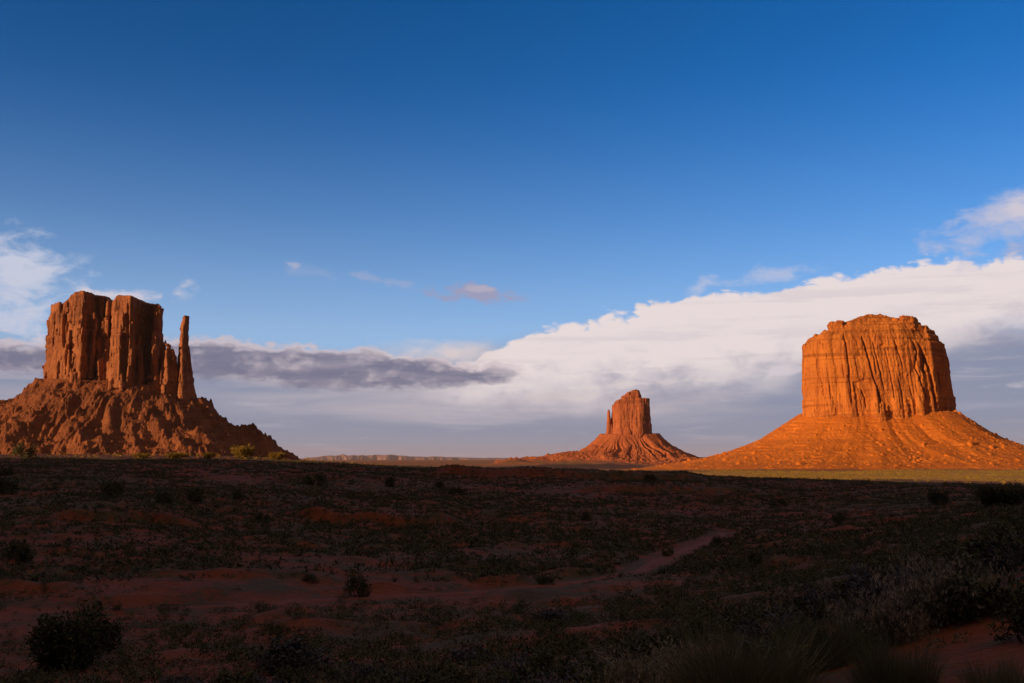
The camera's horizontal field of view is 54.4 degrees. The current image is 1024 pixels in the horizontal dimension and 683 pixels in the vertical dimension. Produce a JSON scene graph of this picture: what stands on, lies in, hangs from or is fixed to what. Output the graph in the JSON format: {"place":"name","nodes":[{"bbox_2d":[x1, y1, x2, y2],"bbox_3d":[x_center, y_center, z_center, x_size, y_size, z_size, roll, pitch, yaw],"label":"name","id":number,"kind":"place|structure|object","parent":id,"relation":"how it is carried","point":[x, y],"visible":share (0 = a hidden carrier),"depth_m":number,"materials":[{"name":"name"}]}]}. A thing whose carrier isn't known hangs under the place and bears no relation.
{"place":"outdoors","nodes":[
{"label":"outdoors","id":0,"kind":"place"},
{"bbox_2d":[300,454,508,459],"bbox_3d":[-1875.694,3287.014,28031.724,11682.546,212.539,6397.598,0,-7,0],"label":"hills","id":1,"kind":"structure","parent":0,"point":[367,457],"depth_m":26003.89,"materials":[{"name":"stone"}]},
{"bbox_2d":[102,533,726,612],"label":"dirt track","id":2,"kind":"structure","parent":0,"point":[658,561],"depth_m":54.34,"materials":[{"name":"brown soil"}]},
{"bbox_2d":[661,547,673,556],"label":"greasewood bush","id":3,"kind":"object","parent":2,"relation":"on","point":[669,551],"visible":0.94,"depth_m":80.01,"materials":[{"name":"green plant"}]},
{"bbox_2d":[0,454,1023,682],"bbox_3d":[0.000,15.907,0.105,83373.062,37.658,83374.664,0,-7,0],"label":"ground","id":4,"kind":"structure","parent":0,"point":[171,588],"depth_m":67.99,"materials":[{"name":"red soil"}]},
{"bbox_2d":[0,465,19,475],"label":"greasewood bush","id":5,"kind":"object","parent":4,"relation":"on","point":[9,470],"visible":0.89,"depth_m":197.33,"materials":[{"name":"green plant"}]},
{"bbox_2d":[0,477,20,494],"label":"greasewood bush","id":6,"kind":"object","parent":4,"relation":"on","point":[12,489],"visible":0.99,"depth_m":144.50,"materials":[{"name":"green plant"}]},
{"bbox_2d":[0,538,36,561],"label":"greasewood bush","id":7,"kind":"object","parent":4,"relation":"on","point":[25,549],"visible":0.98,"depth_m":63.42,"materials":[{"name":"green plant"}]},
{"bbox_2d":[11,442,39,458],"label":"greasewood bush","id":8,"kind":"object","parent":4,"relation":"on","point":[26,453],"visible":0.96,"depth_m":367.00,"materials":[{"name":"green plant"}]},
{"bbox_2d":[24,590,123,672],"bbox_3d":[-11.245,7.566,25.630,2.368,2.175,2.460,3,-7,-21],"label":"juniper bush","id":9,"kind":"object","parent":4,"relation":"on","point":[52,640],"visible":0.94,"depth_m":25.10,"materials":[{"name":"green plant"}]},
{"bbox_2d":[98,477,126,497],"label":"greasewood bush","id":10,"kind":"object","parent":4,"relation":"on","point":[109,489],"visible":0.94,"depth_m":126.49,"materials":[{"name":"green plant"}]},
{"bbox_2d":[132,452,150,457],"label":"rabbitbrush","id":11,"kind":"object","parent":4,"relation":"on","point":[140,455],"visible":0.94,"depth_m":408.33,"materials":[{"name":"green plant"}]},
{"bbox_2d":[0,291,300,460],"bbox_3d":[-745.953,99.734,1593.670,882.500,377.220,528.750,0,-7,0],"label":"sandstone butte","id":12,"kind":"object","parent":4,"relation":"on","point":[117,378],"visible":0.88,"depth_m":1608.39,"materials":[{"name":"orange stone"}]},
{"bbox_2d":[154,489,173,503],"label":"grey sagebrush","id":13,"kind":"object","parent":4,"relation":"on","point":[166,497],"visible":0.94,"depth_m":117.44,"materials":[{"name":"plant"}]},
{"bbox_2d":[165,672,186,682],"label":"sagebrush tuft","id":14,"kind":"object","parent":4,"relation":"on","point":[180,677],"visible":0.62,"depth_m":19.39,"materials":[{"name":"green plant"}]},
{"bbox_2d":[164,452,188,458],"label":"rabbitbrush","id":15,"kind":"object","parent":4,"relation":"on","point":[180,455],"visible":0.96,"depth_m":404.73,"materials":[{"name":"green plant"}]},
{"bbox_2d":[161,672,213,682],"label":"sagebrush tuft","id":16,"kind":"object","parent":4,"relation":"on","point":[193,680],"visible":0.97,"depth_m":19.20,"materials":[{"name":"green plant"}]},
{"bbox_2d":[186,486,204,501],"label":"greasewood bush","id":17,"kind":"object","parent":4,"relation":"on","point":[195,494],"visible":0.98,"depth_m":133.46,"materials":[{"name":"plant"}]},
{"bbox_2d":[202,452,214,458],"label":"rabbitbrush","id":18,"kind":"object","parent":4,"relation":"on","point":[209,455],"visible":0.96,"depth_m":340.82,"materials":[{"name":"green plant"}]},
{"bbox_2d":[215,666,259,682],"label":"sagebrush tuft","id":19,"kind":"object","parent":4,"relation":"on","point":[227,677],"visible":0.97,"depth_m":18.39,"materials":[{"name":"plant"}]},
{"bbox_2d":[233,487,244,499],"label":"greasewood bush","id":20,"kind":"object","parent":4,"relation":"on","point":[236,494],"visible":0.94,"depth_m":138.47,"materials":[{"name":"green plant"}]},
{"bbox_2d":[230,443,255,458],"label":"rabbitbrush","id":21,"kind":"object","parent":4,"relation":"on","point":[240,451],"visible":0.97,"depth_m":470.52,"materials":[{"name":"green plant"}]},
{"bbox_2d":[254,512,269,521],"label":"greasewood bush","id":22,"kind":"object","parent":4,"relation":"on","point":[267,517],"visible":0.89,"depth_m":106.27,"materials":[{"name":"green plant"}]},
{"bbox_2d":[253,674,281,682],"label":"sagebrush tuft","id":23,"kind":"object","parent":4,"relation":"on","point":[266,681],"visible":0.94,"depth_m":18.55,"materials":[{"name":"green plant"}]},
{"bbox_2d":[268,451,285,459],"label":"rabbitbrush","id":24,"kind":"object","parent":4,"relation":"on","point":[279,455],"visible":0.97,"depth_m":428.02,"materials":[{"name":"green plant"}]},
{"bbox_2d":[245,633,334,675],"bbox_3d":[-4.804,6.908,21.904,2.218,0.780,1.820,-6,-9,41],"label":"bush","id":25,"kind":"object","parent":4,"relation":"on","point":[299,653],"visible":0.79,"depth_m":21.73,"materials":[{"name":"green plant"}]},
{"bbox_2d":[301,573,320,582],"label":"greasewood bush","id":26,"kind":"object","parent":4,"relation":"on","point":[307,577],"visible":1,"depth_m":56.47,"materials":[{"name":"green plant"}]},
{"bbox_2d":[301,471,329,484],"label":"greasewood bush","id":27,"kind":"object","parent":4,"relation":"on","point":[309,481],"visible":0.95,"depth_m":200.01,"materials":[{"name":"plant"}]},
{"bbox_2d":[321,668,340,680],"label":"sagebrush tuft","id":28,"kind":"object","parent":4,"relation":"on","point":[328,675],"visible":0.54,"depth_m":19.98,"materials":[{"name":"plant"}]},
{"bbox_2d":[329,669,346,679],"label":"sagebrush tuft","id":29,"kind":"object","parent":4,"relation":"on","point":[332,675],"visible":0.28,"depth_m":19.86,"materials":[{"name":"plant"}]},
{"bbox_2d":[330,672,349,681],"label":"sagebrush tuft","id":30,"kind":"object","parent":4,"relation":"on","point":[336,677],"visible":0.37,"depth_m":19.23,"materials":[{"name":"green plant"}]},
{"bbox_2d":[342,569,372,596],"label":"greasewood bush","id":31,"kind":"object","parent":4,"relation":"on","point":[362,587],"visible":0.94,"depth_m":52.20,"materials":[{"name":"green plant"}]},
{"bbox_2d":[384,474,395,486],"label":"greasewood bush","id":32,"kind":"object","parent":4,"relation":"on","point":[390,481],"visible":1,"depth_m":203.18,"materials":[{"name":"green plant"}]},
{"bbox_2d":[436,480,444,487],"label":"greasewood bush","id":33,"kind":"object","parent":4,"relation":"on","point":[439,484],"visible":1,"depth_m":206.77,"materials":[{"name":"green plant"}]},
{"bbox_2d":[448,486,464,495],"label":"greasewood bush","id":34,"kind":"object","parent":4,"relation":"on","point":[458,490],"visible":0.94,"depth_m":183.25,"materials":[{"name":"green plant"}]},
{"bbox_2d":[439,644,496,665],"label":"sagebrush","id":35,"kind":"object","parent":4,"relation":"on","point":[458,654],"visible":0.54,"depth_m":23.76,"materials":[{"name":"green plant"}]},
{"bbox_2d":[0,456,1023,582],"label":"scrub","id":36,"kind":"object","parent":4,"relation":"on","point":[490,571],"visible":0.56,"depth_m":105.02,"materials":[{"name":"plant"}]},
{"bbox_2d":[9,452,1023,483],"bbox_3d":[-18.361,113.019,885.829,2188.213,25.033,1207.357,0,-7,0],"label":"scrub","id":37,"kind":"object","parent":4,"relation":"on","point":[835,472],"visible":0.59,"depth_m":1018.29,"materials":[{"name":"green plant"}]},
{"bbox_2d":[535,575,554,584],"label":"greasewood bush","id":38,"kind":"object","parent":4,"relation":"on","point":[541,580],"visible":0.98,"depth_m":58.06,"materials":[{"name":"green plant"}]},
{"bbox_2d":[530,607,574,623],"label":"blue sagebrush","id":39,"kind":"object","parent":4,"relation":"on","point":[550,613],"visible":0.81,"depth_m":34.74,"materials":[{"name":"plant"}]},
{"bbox_2d":[556,654,606,682],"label":"sagebrush tuft","id":40,"kind":"object","parent":4,"relation":"on","point":[563,665],"visible":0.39,"depth_m":12.94,"materials":[{"name":"green plant"}]},
{"bbox_2d":[580,511,591,520],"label":"greasewood bush","id":41,"kind":"object","parent":4,"relation":"on","point":[583,516],"visible":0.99,"depth_m":130.41,"materials":[{"name":"green plant"}]},
{"bbox_2d":[494,389,702,464],"bbox_3d":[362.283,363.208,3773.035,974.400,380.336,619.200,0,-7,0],"label":"sandstone butte","id":42,"kind":"object","parent":4,"relation":"on","point":[629,436],"visible":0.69,"depth_m":3805.41,"materials":[{"name":"orange stone"}]},
{"bbox_2d":[593,654,615,672],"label":"sagebrush tuft","id":43,"kind":"object","parent":4,"relation":"on","point":[601,662],"visible":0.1,"depth_m":13.39,"materials":[{"name":"green plant"}]},
{"bbox_2d":[603,648,627,661],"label":"sagebrush tuft","id":44,"kind":"object","parent":4,"relation":"on","point":[609,653],"visible":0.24,"depth_m":14.46,"materials":[{"name":"green plant"}]},
{"bbox_2d":[556,634,717,682],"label":"plumed grass clump","id":45,"kind":"object","parent":4,"relation":"on","point":[628,676],"visible":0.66,"depth_m":9.00,"materials":[{"name":"plant"}]},
{"bbox_2d":[641,473,657,481],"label":"greasewood bush","id":46,"kind":"object","parent":4,"relation":"on","point":[647,476],"visible":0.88,"depth_m":234.56,"materials":[{"name":"green plant"}]},
{"bbox_2d":[625,630,685,663],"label":"sagebrush tuft","id":47,"kind":"object","parent":4,"relation":"on","point":[650,640],"visible":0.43,"depth_m":13.52,"materials":[{"name":"green plant"}]},
{"bbox_2d":[640,633,677,648],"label":"sagebrush tuft","id":48,"kind":"object","parent":4,"relation":"on","point":[662,637],"visible":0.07,"depth_m":16.26,"materials":[{"name":"plant"}]},
{"bbox_2d":[663,634,691,650],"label":"sagebrush tuft","id":49,"kind":"object","parent":4,"relation":"on","point":[674,637],"visible":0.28,"depth_m":14.68,"materials":[{"name":"green plant"}]},
{"bbox_2d":[709,534,724,545],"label":"greasewood bush","id":50,"kind":"object","parent":4,"relation":"on","point":[716,539],"visible":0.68,"depth_m":86.69,"materials":[{"name":"green plant"}]},
{"bbox_2d":[637,609,858,682],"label":"green grass clump","id":51,"kind":"object","parent":4,"relation":"on","point":[731,670],"visible":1,"depth_m":7.66,"materials":[{"name":"green plant"}]},
{"bbox_2d":[748,551,762,567],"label":"greasewood bush","id":52,"kind":"object","parent":4,"relation":"on","point":[751,557],"visible":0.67,"depth_m":59.13,"materials":[{"name":"green plant"}]},
{"bbox_2d":[731,615,786,643],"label":"sagebrush tuft","id":53,"kind":"object","parent":4,"relation":"on","point":[757,627],"visible":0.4,"depth_m":12.38,"materials":[{"name":"plant"}]},
{"bbox_2d":[767,497,788,505],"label":"greasewood bush","id":54,"kind":"object","parent":4,"relation":"on","point":[780,501],"visible":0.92,"depth_m":169.29,"materials":[{"name":"plant"}]},
{"bbox_2d":[736,633,823,677],"bbox_3d":[2.168,2.754,8.500,0.929,0.530,0.909,-4,-8,31],"label":"sagebrush tuft","id":55,"kind":"object","parent":4,"relation":"on","point":[803,649],"visible":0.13,"depth_m":8.49,"materials":[{"name":"green plant"}]},
{"bbox_2d":[792,592,834,621],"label":"sagebrush tuft","id":56,"kind":"object","parent":4,"relation":"on","point":[822,607],"visible":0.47,"depth_m":12.71,"materials":[{"name":"green plant"}]},
{"bbox_2d":[749,605,886,673],"bbox_3d":[2.751,2.619,8.780,1.292,0.577,1.238,2,-7,-14],"label":"green grass clump","id":57,"kind":"object","parent":4,"relation":"on","point":[830,642],"visible":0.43,"depth_m":8.62,"materials":[{"name":"green plant"}]},
{"bbox_2d":[630,314,1023,469],"bbox_3d":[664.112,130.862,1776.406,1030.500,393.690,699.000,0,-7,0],"label":"sandstone butte","id":58,"kind":"object","parent":4,"relation":"on","point":[878,382],"visible":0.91,"depth_m":1830.91,"materials":[{"name":"orange stone"}]},
{"bbox_2d":[699,427,1023,464],"bbox_3d":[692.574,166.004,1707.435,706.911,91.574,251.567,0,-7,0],"label":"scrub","id":59,"kind":"object","parent":58,"relation":"on","point":[884,458],"visible":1,"depth_m":1697.52,"materials":[{"name":"plant"}]},
{"bbox_2d":[832,512,842,522],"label":"greasewood bush","id":60,"kind":"object","parent":4,"relation":"on","point":[838,516],"visible":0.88,"depth_m":114.09,"materials":[{"name":"green plant"}]},
{"bbox_2d":[837,578,875,600],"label":"sagebrush tuft","id":61,"kind":"object","parent":4,"relation":"on","point":[851,590],"visible":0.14,"depth_m":13.54,"materials":[{"name":"grey plant"}]},
{"bbox_2d":[834,571,883,598],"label":"sagebrush tuft","id":62,"kind":"object","parent":4,"relation":"on","point":[840,583],"visible":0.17,"depth_m":13.57,"materials":[{"name":"green plant"}]},
{"bbox_2d":[830,594,890,633],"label":"sagebrush tuft","id":63,"kind":"object","parent":4,"relation":"on","point":[847,610],"visible":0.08,"depth_m":10.41,"materials":[{"name":"green plant"}]},
{"bbox_2d":[842,559,916,604],"bbox_3d":[4.649,3.056,12.501,0.936,0.554,1.099,1,-7,-5],"label":"sagebrush tuft","id":64,"kind":"object","parent":4,"relation":"on","point":[859,580],"visible":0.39,"depth_m":12.59,"materials":[{"name":"plant"}]},
{"bbox_2d":[880,565,891,578],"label":"sagebrush tuft","id":65,"kind":"object","parent":4,"relation":"on","point":[884,572],"visible":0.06,"depth_m":14.60,"materials":[{"name":"plant"}]},
{"bbox_2d":[816,582,955,650],"bbox_3d":[3.338,2.529,9.140,1.281,0.588,1.189,-5,-9,39],"label":"plumed grass clump","id":66,"kind":"object","parent":4,"relation":"on","point":[891,618],"visible":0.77,"depth_m":8.99,"materials":[{"name":"plant"}]},
{"bbox_2d":[829,624,964,682],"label":"green grass clump","id":67,"kind":"object","parent":4,"relation":"on","point":[889,669],"visible":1,"depth_m":6.59,"materials":[{"name":"green plant"}]},
{"bbox_2d":[843,592,950,643],"bbox_3d":[3.607,2.595,9.309,0.997,0.501,0.835,-2,-7,14],"label":"sagebrush tuft","id":68,"kind":"object","parent":4,"relation":"on","point":[898,607],"visible":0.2,"depth_m":9.18,"materials":[{"name":"green plant"}]},
{"bbox_2d":[876,560,922,573],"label":"grey sagebrush","id":69,"kind":"object","parent":4,"relation":"on","point":[901,565],"visible":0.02,"depth_m":14.69,"materials":[{"name":"grey plant"}]},
{"bbox_2d":[904,560,946,583],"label":"sagebrush tuft","id":70,"kind":"object","parent":4,"relation":"on","point":[922,571],"visible":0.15,"depth_m":12.88,"materials":[{"name":"green plant"}]},
{"bbox_2d":[856,548,1020,630],"bbox_3d":[4.003,2.339,9.459,1.585,0.732,1.472,-5,-9,39],"label":"plumed grass clump","id":71,"kind":"object","parent":4,"relation":"on","point":[935,587],"visible":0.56,"depth_m":9.32,"materials":[{"name":"plant"}]},
{"bbox_2d":[927,488,949,505],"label":"greasewood bush","id":72,"kind":"object","parent":4,"relation":"on","point":[932,496],"visible":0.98,"depth_m":150.65,"materials":[{"name":"green plant"}]},
{"bbox_2d":[936,557,972,572],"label":"sagebrush tuft","id":73,"kind":"object","parent":4,"relation":"on","point":[947,562],"visible":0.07,"depth_m":13.57,"materials":[{"name":"green plant"}]},
{"bbox_2d":[940,554,971,570],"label":"sagebrush tuft","id":74,"kind":"object","parent":4,"relation":"on","point":[948,560],"visible":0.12,"depth_m":13.67,"materials":[{"name":"green plant"}]},
{"bbox_2d":[930,565,1023,627],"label":"sagebrush tuft","id":75,"kind":"object","parent":4,"relation":"on","point":[997,599],"visible":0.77,"depth_m":8.95,"materials":[{"name":"green plant"}]},
{"bbox_2d":[939,646,1023,682],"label":"green grass clump","id":76,"kind":"object","parent":4,"relation":"on","point":[998,676],"visible":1,"depth_m":5.74,"materials":[{"name":"green plant"}]},
{"bbox_2d":[962,529,1022,565],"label":"grey sagebrush","id":77,"kind":"object","parent":4,"relation":"on","point":[970,550],"visible":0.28,"depth_m":13.00,"materials":[{"name":"plant"}]},
{"bbox_2d":[971,478,1023,505],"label":"juniper bush","id":78,"kind":"object","parent":4,"relation":"on","point":[988,495],"visible":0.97,"depth_m":117.11,"materials":[{"name":"plant"}]},
{"bbox_2d":[980,535,1023,580],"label":"sagebrush tuft","id":79,"kind":"object","parent":4,"relation":"on","point":[1019,555],"visible":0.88,"depth_m":10.93,"materials":[{"name":"green plant"}]},
{"bbox_2d":[985,577,1023,643],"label":"greasewood bush","id":80,"kind":"object","parent":4,"relation":"on","point":[1017,619],"visible":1,"depth_m":7.48,"materials":[{"name":"green plant"}]},
{"bbox_2d":[0,0,1023,458],"label":"sky","id":81,"kind":"structure","parent":0,"point":[416,228],"materials":[{"name":"blue"}]}
]}

